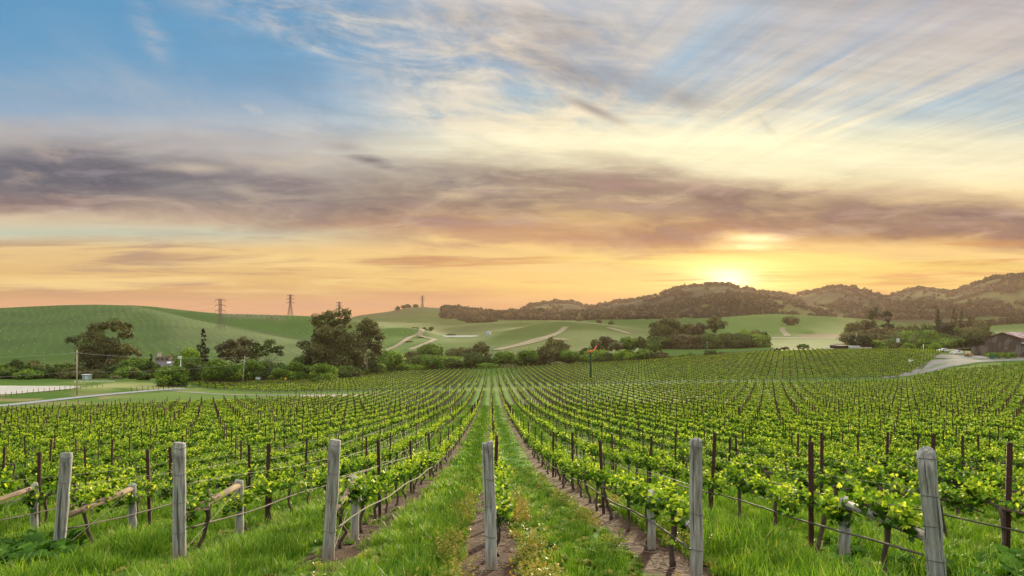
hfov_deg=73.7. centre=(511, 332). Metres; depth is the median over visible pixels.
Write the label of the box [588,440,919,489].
trellis wire
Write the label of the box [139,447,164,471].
grapevine
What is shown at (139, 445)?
grapevine
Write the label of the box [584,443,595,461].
grapevine
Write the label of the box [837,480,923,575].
grapevine
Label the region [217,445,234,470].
grapevine
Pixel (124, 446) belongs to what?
grapevine
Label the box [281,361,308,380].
bush
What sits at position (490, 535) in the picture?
end brace
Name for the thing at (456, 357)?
thicket
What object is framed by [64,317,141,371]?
eucalyptus tree
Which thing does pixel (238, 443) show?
grapevine
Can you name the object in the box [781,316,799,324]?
broadleaf tree
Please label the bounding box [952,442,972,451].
grapevine
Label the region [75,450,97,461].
grapevine
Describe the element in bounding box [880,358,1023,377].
road
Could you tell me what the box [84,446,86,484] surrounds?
steel post
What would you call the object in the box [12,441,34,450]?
grapevine
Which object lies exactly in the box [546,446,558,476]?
grapevine
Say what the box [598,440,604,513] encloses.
steel post
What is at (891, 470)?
grapevine
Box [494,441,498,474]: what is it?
steel post
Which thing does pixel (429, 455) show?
steel post
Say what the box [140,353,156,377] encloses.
cedar
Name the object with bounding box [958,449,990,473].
grapevine
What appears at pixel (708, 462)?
grapevine
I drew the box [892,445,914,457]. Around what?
grapevine
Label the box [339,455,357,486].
grapevine
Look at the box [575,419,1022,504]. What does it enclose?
drip hose
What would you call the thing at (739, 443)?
grapevine
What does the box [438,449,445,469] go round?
grapevine
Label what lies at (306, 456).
steel post
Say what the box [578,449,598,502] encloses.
grapevine
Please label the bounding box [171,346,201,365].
broadleaf tree
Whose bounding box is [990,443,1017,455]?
grapevine
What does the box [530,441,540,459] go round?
grapevine
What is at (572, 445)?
steel post
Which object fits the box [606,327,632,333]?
track
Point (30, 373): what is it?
thicket
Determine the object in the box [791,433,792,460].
steel post
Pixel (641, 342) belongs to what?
broadleaf tree
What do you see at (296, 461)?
grapevine
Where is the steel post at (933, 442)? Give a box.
[931,434,935,449]
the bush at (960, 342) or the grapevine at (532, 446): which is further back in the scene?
the bush at (960, 342)
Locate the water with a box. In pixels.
[0,386,79,393]
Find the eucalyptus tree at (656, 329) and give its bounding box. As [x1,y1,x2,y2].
[645,317,683,340]
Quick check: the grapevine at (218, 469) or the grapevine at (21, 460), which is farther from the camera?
the grapevine at (21, 460)
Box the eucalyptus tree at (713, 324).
[706,315,727,333]
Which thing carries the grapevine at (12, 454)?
on the ground at (154, 329)
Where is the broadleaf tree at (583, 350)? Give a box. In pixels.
[579,347,588,354]
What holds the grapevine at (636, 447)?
on the ground at (154, 329)
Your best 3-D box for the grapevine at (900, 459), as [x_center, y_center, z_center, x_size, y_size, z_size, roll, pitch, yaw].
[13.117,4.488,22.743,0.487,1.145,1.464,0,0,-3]
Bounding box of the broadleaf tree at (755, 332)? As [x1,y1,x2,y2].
[750,330,763,334]
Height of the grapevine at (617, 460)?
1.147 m
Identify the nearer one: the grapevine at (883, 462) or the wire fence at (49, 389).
the grapevine at (883, 462)
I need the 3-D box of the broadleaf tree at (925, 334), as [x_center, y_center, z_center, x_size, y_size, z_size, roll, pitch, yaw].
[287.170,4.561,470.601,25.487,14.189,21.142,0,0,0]
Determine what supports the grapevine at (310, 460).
on the ground at (154, 329)
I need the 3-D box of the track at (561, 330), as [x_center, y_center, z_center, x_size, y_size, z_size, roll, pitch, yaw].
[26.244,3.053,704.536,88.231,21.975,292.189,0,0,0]
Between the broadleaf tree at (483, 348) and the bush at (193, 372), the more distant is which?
the broadleaf tree at (483, 348)
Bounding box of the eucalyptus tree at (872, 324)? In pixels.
[864,307,883,329]
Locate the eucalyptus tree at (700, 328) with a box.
[691,322,708,334]
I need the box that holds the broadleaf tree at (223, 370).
[199,357,237,381]
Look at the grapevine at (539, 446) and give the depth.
31.11 m
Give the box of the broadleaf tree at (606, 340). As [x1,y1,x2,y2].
[598,335,614,351]
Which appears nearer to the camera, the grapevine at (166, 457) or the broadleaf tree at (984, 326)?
the grapevine at (166, 457)
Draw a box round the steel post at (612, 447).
[611,434,614,473]
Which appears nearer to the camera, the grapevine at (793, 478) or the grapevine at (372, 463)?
the grapevine at (793, 478)
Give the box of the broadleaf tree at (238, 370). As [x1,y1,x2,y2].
[227,362,244,380]
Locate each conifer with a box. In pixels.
[196,328,209,362]
[933,309,941,328]
[949,306,958,328]
[958,310,964,328]
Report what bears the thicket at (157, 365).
on the ground at (154, 329)
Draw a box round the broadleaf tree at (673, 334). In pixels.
[665,332,683,338]
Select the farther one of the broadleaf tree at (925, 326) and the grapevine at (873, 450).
the broadleaf tree at (925, 326)
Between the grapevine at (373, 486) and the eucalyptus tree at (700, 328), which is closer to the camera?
the grapevine at (373, 486)
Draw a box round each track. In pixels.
[172,391,411,394]
[382,331,423,350]
[406,329,436,349]
[493,326,567,349]
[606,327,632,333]
[779,327,790,335]
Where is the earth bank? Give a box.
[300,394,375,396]
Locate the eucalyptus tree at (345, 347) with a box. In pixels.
[296,325,366,366]
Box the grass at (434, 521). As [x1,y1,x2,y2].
[0,397,1023,575]
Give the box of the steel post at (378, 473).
[376,440,381,518]
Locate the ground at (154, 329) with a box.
[0,279,1023,575]
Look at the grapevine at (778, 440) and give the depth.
37.93 m
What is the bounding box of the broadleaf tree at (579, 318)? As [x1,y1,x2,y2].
[575,313,582,321]
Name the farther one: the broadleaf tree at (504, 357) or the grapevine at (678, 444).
the broadleaf tree at (504, 357)
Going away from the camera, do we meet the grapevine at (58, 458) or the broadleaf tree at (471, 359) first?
the grapevine at (58, 458)
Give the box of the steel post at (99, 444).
[98,431,100,458]
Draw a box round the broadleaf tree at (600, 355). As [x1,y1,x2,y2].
[578,348,612,363]
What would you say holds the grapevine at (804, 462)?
on the ground at (154, 329)
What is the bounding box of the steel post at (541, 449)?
[541,431,542,466]
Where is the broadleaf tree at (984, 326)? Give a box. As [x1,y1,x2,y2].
[971,320,996,335]
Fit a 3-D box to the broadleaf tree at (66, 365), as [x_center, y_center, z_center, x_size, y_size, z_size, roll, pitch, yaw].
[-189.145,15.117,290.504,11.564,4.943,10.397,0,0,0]
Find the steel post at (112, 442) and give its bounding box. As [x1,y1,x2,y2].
[110,440,113,477]
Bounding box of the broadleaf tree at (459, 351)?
[444,347,476,357]
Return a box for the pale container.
[848,346,871,348]
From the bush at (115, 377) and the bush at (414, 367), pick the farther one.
the bush at (414, 367)
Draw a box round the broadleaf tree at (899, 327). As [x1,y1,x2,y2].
[893,325,905,330]
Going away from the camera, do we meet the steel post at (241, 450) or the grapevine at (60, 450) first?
the steel post at (241, 450)
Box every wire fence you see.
[1,383,102,396]
[131,384,185,390]
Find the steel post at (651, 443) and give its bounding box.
[649,436,652,483]
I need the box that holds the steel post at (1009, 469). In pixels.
[1005,442,1012,547]
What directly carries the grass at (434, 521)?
on the ground at (154, 329)
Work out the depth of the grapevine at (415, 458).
21.18 m
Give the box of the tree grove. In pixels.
[213,336,258,363]
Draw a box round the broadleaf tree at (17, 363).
[6,359,34,368]
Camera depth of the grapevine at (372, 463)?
25.73 m
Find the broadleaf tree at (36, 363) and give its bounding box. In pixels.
[26,360,44,366]
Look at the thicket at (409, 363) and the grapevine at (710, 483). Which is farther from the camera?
the thicket at (409, 363)
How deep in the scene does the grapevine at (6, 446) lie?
35.66 m
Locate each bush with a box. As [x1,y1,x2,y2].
[29,365,46,374]
[42,366,67,377]
[56,366,90,378]
[81,368,108,378]
[102,363,134,374]
[108,375,122,378]
[128,367,137,378]
[136,372,152,379]
[152,364,189,386]
[179,359,203,381]
[259,359,286,367]
[268,366,286,381]
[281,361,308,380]
[308,362,338,379]
[361,368,371,375]
[370,362,387,373]
[402,364,430,370]
[474,363,498,368]
[499,364,518,367]
[550,361,564,364]
[645,342,662,352]
[678,353,696,358]
[703,350,715,354]
[876,341,896,348]
[882,337,915,348]
[900,343,916,348]
[914,338,934,348]
[924,342,942,349]
[952,338,967,349]
[959,334,986,350]
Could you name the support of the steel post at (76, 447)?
on the ground at (154, 329)
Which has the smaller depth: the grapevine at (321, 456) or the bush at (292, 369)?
the grapevine at (321, 456)
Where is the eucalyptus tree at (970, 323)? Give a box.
[965,316,974,327]
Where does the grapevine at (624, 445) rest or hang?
on the ground at (154, 329)
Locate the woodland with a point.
(734, 302)
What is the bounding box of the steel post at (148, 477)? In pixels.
[146,449,151,524]
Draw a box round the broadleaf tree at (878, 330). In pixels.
[861,326,893,339]
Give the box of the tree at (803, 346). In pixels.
[796,344,809,348]
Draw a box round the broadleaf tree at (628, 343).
[619,335,638,351]
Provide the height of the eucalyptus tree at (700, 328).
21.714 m
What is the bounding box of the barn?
[954,332,1023,356]
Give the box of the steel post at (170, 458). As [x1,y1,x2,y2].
[169,447,171,501]
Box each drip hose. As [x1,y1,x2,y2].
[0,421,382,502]
[0,421,403,520]
[67,422,423,528]
[186,422,446,529]
[336,425,467,528]
[514,423,689,549]
[543,427,923,555]
[553,419,1023,532]
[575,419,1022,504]
[595,419,1002,489]
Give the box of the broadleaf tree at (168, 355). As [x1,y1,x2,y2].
[165,353,176,360]
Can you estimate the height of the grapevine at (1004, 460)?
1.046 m
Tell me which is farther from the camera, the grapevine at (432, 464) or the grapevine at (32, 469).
the grapevine at (432, 464)
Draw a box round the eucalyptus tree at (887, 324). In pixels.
[880,311,894,328]
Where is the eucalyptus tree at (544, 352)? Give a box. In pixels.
[533,336,559,365]
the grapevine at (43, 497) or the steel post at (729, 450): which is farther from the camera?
the steel post at (729, 450)
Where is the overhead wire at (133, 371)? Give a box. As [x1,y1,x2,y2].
[7,364,236,376]
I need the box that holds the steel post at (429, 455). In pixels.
[428,434,430,477]
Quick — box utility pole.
[71,350,81,394]
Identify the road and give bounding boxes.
[0,388,190,405]
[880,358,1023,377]
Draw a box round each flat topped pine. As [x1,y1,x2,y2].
[249,342,262,361]
[254,339,284,361]
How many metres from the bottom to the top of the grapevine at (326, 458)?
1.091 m
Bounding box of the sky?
[0,0,1023,318]
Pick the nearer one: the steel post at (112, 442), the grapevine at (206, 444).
the steel post at (112, 442)
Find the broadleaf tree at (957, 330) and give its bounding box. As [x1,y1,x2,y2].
[953,327,961,333]
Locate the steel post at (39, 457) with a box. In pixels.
[37,452,41,526]
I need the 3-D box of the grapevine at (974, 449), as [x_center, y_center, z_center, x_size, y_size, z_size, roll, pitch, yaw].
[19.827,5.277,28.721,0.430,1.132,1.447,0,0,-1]
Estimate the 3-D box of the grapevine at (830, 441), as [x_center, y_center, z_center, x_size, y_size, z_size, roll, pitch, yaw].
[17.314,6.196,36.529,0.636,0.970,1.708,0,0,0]
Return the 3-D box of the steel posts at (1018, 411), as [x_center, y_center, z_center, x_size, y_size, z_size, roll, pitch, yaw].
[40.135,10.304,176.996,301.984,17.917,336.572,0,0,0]
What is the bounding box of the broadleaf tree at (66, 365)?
[47,363,80,367]
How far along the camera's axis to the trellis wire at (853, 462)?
12.56 m
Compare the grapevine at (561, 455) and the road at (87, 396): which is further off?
the road at (87, 396)
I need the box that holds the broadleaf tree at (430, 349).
[416,342,444,355]
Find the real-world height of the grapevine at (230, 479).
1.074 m
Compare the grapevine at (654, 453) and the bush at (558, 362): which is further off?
the bush at (558, 362)
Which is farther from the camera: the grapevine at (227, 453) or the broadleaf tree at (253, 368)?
the broadleaf tree at (253, 368)
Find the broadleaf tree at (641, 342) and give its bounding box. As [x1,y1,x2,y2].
[635,336,646,348]
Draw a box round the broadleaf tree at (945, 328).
[929,322,961,336]
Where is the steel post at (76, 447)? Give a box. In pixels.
[75,438,76,465]
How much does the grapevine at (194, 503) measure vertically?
1.168 m
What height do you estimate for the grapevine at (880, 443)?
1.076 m
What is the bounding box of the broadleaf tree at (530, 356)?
[517,348,538,365]
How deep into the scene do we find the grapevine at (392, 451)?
30.79 m
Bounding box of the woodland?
[438,272,1023,327]
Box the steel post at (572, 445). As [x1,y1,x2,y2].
[571,432,573,490]
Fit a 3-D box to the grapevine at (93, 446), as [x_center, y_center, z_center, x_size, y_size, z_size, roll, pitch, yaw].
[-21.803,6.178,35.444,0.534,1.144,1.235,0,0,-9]
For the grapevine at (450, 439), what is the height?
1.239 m
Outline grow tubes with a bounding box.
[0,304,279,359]
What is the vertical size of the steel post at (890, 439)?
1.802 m
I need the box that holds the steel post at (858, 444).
[857,435,859,456]
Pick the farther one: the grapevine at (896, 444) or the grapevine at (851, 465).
the grapevine at (896, 444)
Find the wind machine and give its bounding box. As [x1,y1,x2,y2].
[588,345,596,379]
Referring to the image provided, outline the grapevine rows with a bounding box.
[0,348,1023,510]
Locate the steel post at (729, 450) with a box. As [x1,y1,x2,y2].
[727,437,731,484]
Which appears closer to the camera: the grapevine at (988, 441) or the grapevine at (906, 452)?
the grapevine at (906, 452)
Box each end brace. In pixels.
[0,482,38,530]
[53,452,136,540]
[172,442,243,561]
[322,439,358,560]
[482,440,496,569]
[647,437,702,575]
[838,446,946,575]
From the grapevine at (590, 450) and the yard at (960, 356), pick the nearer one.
the grapevine at (590, 450)
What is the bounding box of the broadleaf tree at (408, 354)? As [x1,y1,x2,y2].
[402,351,419,358]
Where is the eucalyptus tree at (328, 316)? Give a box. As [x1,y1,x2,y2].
[308,307,352,350]
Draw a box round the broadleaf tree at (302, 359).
[291,354,315,365]
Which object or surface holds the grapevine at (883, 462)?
on the ground at (154, 329)
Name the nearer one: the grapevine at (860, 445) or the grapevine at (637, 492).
the grapevine at (637, 492)
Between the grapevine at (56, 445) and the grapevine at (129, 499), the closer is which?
the grapevine at (129, 499)
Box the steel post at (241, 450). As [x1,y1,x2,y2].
[240,440,241,462]
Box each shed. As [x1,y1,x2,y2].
[81,374,92,379]
[822,344,850,348]
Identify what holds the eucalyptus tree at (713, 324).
on the ground at (154, 329)
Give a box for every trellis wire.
[2,433,335,481]
[70,430,382,485]
[189,430,418,483]
[530,432,688,484]
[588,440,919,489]
[611,433,1018,477]
[651,433,994,463]
[656,467,923,529]
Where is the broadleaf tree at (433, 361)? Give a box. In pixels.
[419,354,447,369]
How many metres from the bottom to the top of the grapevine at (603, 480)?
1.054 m
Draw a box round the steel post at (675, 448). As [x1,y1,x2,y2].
[674,433,675,463]
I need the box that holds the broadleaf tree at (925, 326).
[920,322,932,329]
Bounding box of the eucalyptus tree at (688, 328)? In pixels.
[677,322,698,335]
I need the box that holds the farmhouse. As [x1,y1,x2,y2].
[154,353,173,366]
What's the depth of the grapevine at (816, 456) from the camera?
24.13 m
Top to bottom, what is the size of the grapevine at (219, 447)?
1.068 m
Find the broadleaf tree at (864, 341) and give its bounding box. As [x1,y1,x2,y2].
[846,334,874,348]
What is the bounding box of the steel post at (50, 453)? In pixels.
[49,439,52,468]
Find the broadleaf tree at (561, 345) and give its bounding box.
[554,339,570,350]
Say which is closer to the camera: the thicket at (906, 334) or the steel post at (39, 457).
the steel post at (39, 457)
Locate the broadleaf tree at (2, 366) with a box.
[0,363,6,368]
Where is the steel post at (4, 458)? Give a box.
[1,447,5,494]
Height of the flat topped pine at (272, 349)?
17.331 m
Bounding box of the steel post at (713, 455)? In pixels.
[710,433,716,507]
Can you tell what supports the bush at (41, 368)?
on the ground at (154, 329)
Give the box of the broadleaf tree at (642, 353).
[636,348,654,359]
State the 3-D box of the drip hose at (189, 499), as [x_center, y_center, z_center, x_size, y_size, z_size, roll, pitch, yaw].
[-8.108,6.312,42.815,0.039,6.376,63.843,0,0,-2]
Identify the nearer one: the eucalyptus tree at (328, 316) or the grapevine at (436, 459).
the grapevine at (436, 459)
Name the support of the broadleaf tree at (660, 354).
on the ground at (154, 329)
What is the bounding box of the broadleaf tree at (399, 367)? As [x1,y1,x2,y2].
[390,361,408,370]
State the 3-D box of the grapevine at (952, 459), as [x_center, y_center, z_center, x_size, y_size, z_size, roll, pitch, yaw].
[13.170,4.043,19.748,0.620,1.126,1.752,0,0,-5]
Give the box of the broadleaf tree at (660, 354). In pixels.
[651,351,670,359]
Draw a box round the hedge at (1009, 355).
[983,352,1018,358]
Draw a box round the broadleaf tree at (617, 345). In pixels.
[608,340,623,351]
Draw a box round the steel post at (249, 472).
[247,444,250,488]
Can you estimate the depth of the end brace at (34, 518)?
13.66 m
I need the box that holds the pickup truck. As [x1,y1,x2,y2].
[949,350,963,354]
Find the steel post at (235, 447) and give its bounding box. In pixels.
[234,436,236,463]
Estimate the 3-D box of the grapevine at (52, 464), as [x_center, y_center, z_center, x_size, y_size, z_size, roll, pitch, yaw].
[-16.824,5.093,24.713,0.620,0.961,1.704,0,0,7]
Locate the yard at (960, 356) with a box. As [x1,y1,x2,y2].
[921,354,1023,358]
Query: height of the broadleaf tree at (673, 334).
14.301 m
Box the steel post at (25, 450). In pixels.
[24,436,25,469]
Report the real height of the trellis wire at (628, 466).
4.596 m
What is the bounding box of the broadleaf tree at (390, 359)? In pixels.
[377,349,405,370]
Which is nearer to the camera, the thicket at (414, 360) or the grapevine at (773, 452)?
the grapevine at (773, 452)
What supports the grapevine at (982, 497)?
on the ground at (154, 329)
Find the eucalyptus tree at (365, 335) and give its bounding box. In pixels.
[351,317,385,368]
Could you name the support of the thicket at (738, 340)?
on the ground at (154, 329)
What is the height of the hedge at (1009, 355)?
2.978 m
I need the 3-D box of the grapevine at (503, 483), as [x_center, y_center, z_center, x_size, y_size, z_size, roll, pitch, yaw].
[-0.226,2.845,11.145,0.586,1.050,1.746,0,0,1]
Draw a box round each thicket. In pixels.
[0,367,24,378]
[12,368,45,379]
[108,365,141,377]
[134,361,161,377]
[256,367,280,380]
[297,364,313,380]
[334,364,362,378]
[355,359,388,372]
[392,356,412,370]
[407,354,442,364]
[437,355,463,368]
[527,357,550,365]
[644,335,672,348]
[667,334,703,348]
[698,333,727,348]
[720,332,754,348]
[748,332,772,347]
[836,330,882,343]
[871,339,889,348]
[895,329,915,338]
[930,338,957,348]
[935,332,959,339]
[960,327,987,336]
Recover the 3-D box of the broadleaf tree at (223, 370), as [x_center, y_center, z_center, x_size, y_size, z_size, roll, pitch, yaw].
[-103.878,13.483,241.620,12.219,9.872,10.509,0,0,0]
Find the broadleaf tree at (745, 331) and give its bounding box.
[737,328,751,334]
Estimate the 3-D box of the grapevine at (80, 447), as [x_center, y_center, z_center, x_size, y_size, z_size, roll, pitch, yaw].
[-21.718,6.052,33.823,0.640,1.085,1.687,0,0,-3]
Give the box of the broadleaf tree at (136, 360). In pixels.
[119,357,149,367]
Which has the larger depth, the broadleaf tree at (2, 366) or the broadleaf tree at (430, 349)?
the broadleaf tree at (430, 349)
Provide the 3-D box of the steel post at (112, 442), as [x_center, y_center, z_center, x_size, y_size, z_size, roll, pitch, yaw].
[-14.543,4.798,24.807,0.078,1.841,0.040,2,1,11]
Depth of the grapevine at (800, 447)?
30.34 m
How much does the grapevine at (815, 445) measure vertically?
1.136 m
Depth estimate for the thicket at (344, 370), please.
278.44 m
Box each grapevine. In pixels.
[0,440,13,458]
[0,442,15,451]
[0,445,16,461]
[0,453,25,477]
[2,447,23,470]
[9,458,51,494]
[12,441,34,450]
[13,466,58,491]
[16,444,38,462]
[20,445,46,462]
[21,477,77,526]
[28,450,58,464]
[33,438,49,449]
[35,459,59,474]
[44,443,61,452]
[45,460,75,476]
[47,447,65,456]
[48,450,78,462]
[55,463,98,499]
[58,439,74,448]
[65,444,83,458]
[69,476,115,515]
[69,477,120,544]
[72,455,89,471]
[72,458,103,482]
[74,438,89,453]
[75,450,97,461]
[83,441,98,458]
[88,461,124,483]
[96,465,137,508]
[99,444,113,464]
[102,447,126,470]
[104,441,121,448]
[106,478,161,524]
[111,459,145,477]
[113,440,130,460]
[118,452,145,471]
[126,449,145,465]
[130,439,149,451]
[136,471,163,504]
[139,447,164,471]
[143,456,168,474]
[144,439,160,449]
[157,469,197,505]
[159,441,172,462]
[159,449,168,460]
[160,434,173,454]
[164,466,191,483]
[166,484,228,547]
[181,438,199,457]
[186,447,198,464]
[186,453,205,471]
[187,463,214,482]
[187,471,225,495]
[189,443,208,464]
[198,437,212,453]
[202,448,220,468]
[207,442,222,461]
[208,462,232,483]
[210,465,250,503]
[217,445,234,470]
[218,442,233,451]
[219,483,271,533]
[226,459,247,476]
[228,448,247,461]
[232,438,242,452]
[233,458,258,489]
[242,437,252,446]
[243,452,265,477]
[245,446,257,456]
[251,463,281,480]
[251,470,286,520]
[253,450,273,466]
[256,442,266,454]
[266,438,281,453]
[270,450,283,466]
[272,462,298,476]
[275,448,293,464]
[278,468,299,513]
[283,439,295,450]
[283,455,304,480]
[290,441,304,466]
[296,443,312,455]
[296,469,320,503]
[297,456,315,470]
[304,462,326,500]
[309,438,319,457]
[312,450,325,474]
[318,437,327,449]
[320,450,327,468]
[321,473,371,548]
[323,437,335,451]
[325,453,347,486]
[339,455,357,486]
[340,445,353,458]
[347,441,360,459]
[350,452,363,473]
[358,437,368,457]
[359,452,371,478]
[359,469,390,533]
[361,461,397,519]
[367,451,380,474]
[373,470,399,512]
[380,448,391,470]
[385,446,397,469]
[389,462,406,505]
[392,443,401,465]
[398,461,412,499]
[399,440,407,459]
[399,454,424,493]
[400,436,411,454]
[402,451,425,488]
[412,450,435,484]
[425,452,439,477]
[430,450,442,472]
[432,444,443,471]
[436,440,452,462]
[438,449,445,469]
[444,435,454,457]
[470,480,517,555]
[480,469,515,498]
[481,460,512,503]
[494,453,510,470]
[527,434,537,454]
[528,439,535,457]
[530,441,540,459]
[534,443,539,462]
[536,441,548,464]
[540,445,545,469]
[542,445,547,467]
[543,442,554,473]
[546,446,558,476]
[551,444,566,479]
[554,449,570,483]
[556,457,570,486]
[560,458,575,490]
[571,459,586,496]
[574,436,582,448]
[577,442,587,459]
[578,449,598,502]
[582,441,594,457]
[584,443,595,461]
[585,463,604,510]
[587,442,603,466]
[592,466,621,519]
[596,446,608,467]
[604,447,621,469]
[608,470,642,531]
[609,434,621,448]
[610,448,624,471]
[616,438,626,454]
[617,450,633,472]
[622,438,633,456]
[624,442,634,454]
[624,474,669,544]
[629,449,645,478]
[633,442,645,458]
[637,449,655,482]
[638,445,649,457]
[640,476,708,566]
[647,446,660,458]
[648,452,675,487]
[653,437,659,452]
[656,449,673,460]
[657,438,669,450]
[660,454,685,491]
[667,440,673,450]
[669,449,688,466]
[672,440,685,450]
[676,445,689,474]
[677,463,706,488]
[679,442,689,463]
[684,448,706,465]
[700,437,711,448]
[702,440,716,466]
[702,455,724,472]
[703,467,731,510]
[716,442,727,470]
[717,441,732,460]
[720,453,767,518]
[720,457,744,486]
[725,448,742,463]
[727,443,741,454]
[731,454,762,487]
[734,438,747,453]
[740,445,759,457]
[741,452,758,478]
[744,436,759,451]
[750,471,803,528]
[751,454,789,499]
[752,435,771,458]
[755,442,774,458]
[761,457,780,479]
[766,442,779,451]
[766,447,789,467]
[774,443,790,451]
[774,451,803,483]
[774,467,824,500]
[775,437,788,450]
[780,444,805,471]
[784,480,863,553]
[785,437,800,450]
[793,440,807,456]
[796,438,807,449]
[796,455,829,476]
[804,443,827,463]
[811,440,826,450]
[814,437,827,446]
[814,446,824,455]
[814,462,871,507]
[816,453,849,480]
[824,444,847,459]
[825,439,840,448]
[825,448,847,474]
[827,441,846,450]
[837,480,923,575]
[839,443,864,457]
[840,437,861,449]
[845,453,876,481]
[846,457,879,489]
[848,447,870,461]
[852,442,877,450]
[852,458,915,502]
[859,437,872,450]
[860,444,883,465]
[864,451,884,471]
[869,451,907,481]
[870,436,885,452]
[877,459,918,500]
[880,444,904,456]
[889,439,906,448]
[890,451,917,472]
[892,438,912,445]
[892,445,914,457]
[898,447,916,459]
[902,456,947,485]
[904,441,923,451]
[905,467,984,537]
[911,436,930,446]
[930,439,950,450]
[935,446,952,476]
[936,453,952,469]
[937,443,966,468]
[937,458,983,487]
[938,466,982,515]
[942,450,991,472]
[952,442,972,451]
[954,437,971,446]
[954,474,1023,545]
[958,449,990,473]
[958,450,991,475]
[968,444,991,453]
[969,442,992,456]
[975,440,994,448]
[975,466,1023,517]
[978,460,1023,485]
[979,438,997,445]
[981,446,1023,471]
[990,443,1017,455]
[992,453,1021,465]
[993,448,1019,466]
[994,438,1019,450]
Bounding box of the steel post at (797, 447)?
[797,434,798,473]
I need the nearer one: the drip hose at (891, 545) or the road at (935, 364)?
the drip hose at (891, 545)
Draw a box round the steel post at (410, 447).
[409,441,411,493]
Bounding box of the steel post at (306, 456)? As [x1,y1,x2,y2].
[304,438,307,478]
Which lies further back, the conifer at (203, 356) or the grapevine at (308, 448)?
the conifer at (203, 356)
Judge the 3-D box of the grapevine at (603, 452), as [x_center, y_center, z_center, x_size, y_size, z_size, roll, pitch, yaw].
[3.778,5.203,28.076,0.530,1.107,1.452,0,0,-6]
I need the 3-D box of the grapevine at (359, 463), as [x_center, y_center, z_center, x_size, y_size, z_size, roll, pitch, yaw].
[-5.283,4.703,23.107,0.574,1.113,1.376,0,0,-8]
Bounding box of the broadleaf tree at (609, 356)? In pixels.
[605,353,615,361]
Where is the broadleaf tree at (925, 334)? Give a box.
[910,329,942,340]
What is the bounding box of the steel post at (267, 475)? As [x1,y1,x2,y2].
[265,443,270,524]
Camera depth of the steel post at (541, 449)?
30.97 m
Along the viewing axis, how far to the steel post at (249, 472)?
19.34 m
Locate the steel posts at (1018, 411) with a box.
[0,347,1023,427]
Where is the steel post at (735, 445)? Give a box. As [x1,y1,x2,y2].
[735,435,736,455]
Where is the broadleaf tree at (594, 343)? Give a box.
[589,339,605,349]
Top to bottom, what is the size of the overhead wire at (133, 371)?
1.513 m
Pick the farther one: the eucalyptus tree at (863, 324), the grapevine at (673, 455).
the eucalyptus tree at (863, 324)
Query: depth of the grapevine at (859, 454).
25.48 m
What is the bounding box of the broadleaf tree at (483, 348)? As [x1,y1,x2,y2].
[471,342,491,357]
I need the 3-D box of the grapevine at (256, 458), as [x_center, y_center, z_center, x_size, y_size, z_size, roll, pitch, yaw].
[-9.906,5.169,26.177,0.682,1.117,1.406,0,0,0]
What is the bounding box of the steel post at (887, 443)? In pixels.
[885,432,888,480]
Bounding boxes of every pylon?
[215,299,225,329]
[287,294,293,314]
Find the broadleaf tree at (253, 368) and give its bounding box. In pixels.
[241,358,265,379]
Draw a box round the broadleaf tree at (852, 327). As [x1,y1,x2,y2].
[843,321,860,333]
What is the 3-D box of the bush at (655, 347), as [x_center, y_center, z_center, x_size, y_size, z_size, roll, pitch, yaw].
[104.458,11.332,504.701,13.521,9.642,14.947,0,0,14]
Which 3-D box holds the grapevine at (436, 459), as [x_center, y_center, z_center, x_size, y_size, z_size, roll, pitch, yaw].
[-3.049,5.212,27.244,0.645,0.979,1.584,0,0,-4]
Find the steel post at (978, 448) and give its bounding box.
[977,435,979,471]
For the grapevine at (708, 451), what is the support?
on the ground at (154, 329)
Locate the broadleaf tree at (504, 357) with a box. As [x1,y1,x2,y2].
[493,350,519,366]
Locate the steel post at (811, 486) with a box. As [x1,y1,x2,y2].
[808,441,813,547]
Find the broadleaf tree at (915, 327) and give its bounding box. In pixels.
[896,324,922,332]
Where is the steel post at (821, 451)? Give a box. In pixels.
[820,432,823,502]
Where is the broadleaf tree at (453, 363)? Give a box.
[443,358,462,368]
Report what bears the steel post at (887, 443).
on the ground at (154, 329)
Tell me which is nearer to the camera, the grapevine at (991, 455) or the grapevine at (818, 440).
the grapevine at (991, 455)
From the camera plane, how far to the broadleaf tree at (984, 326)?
566.28 m
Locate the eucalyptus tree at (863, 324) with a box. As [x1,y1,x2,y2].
[860,320,869,330]
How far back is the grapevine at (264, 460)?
27.17 m
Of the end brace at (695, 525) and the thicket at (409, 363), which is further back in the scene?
the thicket at (409, 363)
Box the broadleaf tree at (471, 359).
[462,351,491,367]
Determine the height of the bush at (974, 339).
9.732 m
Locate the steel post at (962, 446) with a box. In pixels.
[961,436,963,480]
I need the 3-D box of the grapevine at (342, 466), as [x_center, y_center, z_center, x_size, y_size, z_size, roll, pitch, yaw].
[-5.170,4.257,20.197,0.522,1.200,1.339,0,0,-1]
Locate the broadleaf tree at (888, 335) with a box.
[877,331,899,340]
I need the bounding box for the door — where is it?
[991,346,998,353]
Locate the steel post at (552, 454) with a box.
[552,431,553,476]
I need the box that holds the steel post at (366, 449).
[365,437,366,473]
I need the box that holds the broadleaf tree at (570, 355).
[553,349,580,363]
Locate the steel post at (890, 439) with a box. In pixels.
[890,431,891,459]
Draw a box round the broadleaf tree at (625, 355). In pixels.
[612,349,636,360]
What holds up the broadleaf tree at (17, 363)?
on the ground at (154, 329)
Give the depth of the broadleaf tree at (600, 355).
372.08 m
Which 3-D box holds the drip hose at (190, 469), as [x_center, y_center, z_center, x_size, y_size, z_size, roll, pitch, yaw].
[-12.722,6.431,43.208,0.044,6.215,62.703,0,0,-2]
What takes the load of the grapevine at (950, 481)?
on the ground at (154, 329)
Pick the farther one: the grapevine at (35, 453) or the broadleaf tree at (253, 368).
the broadleaf tree at (253, 368)

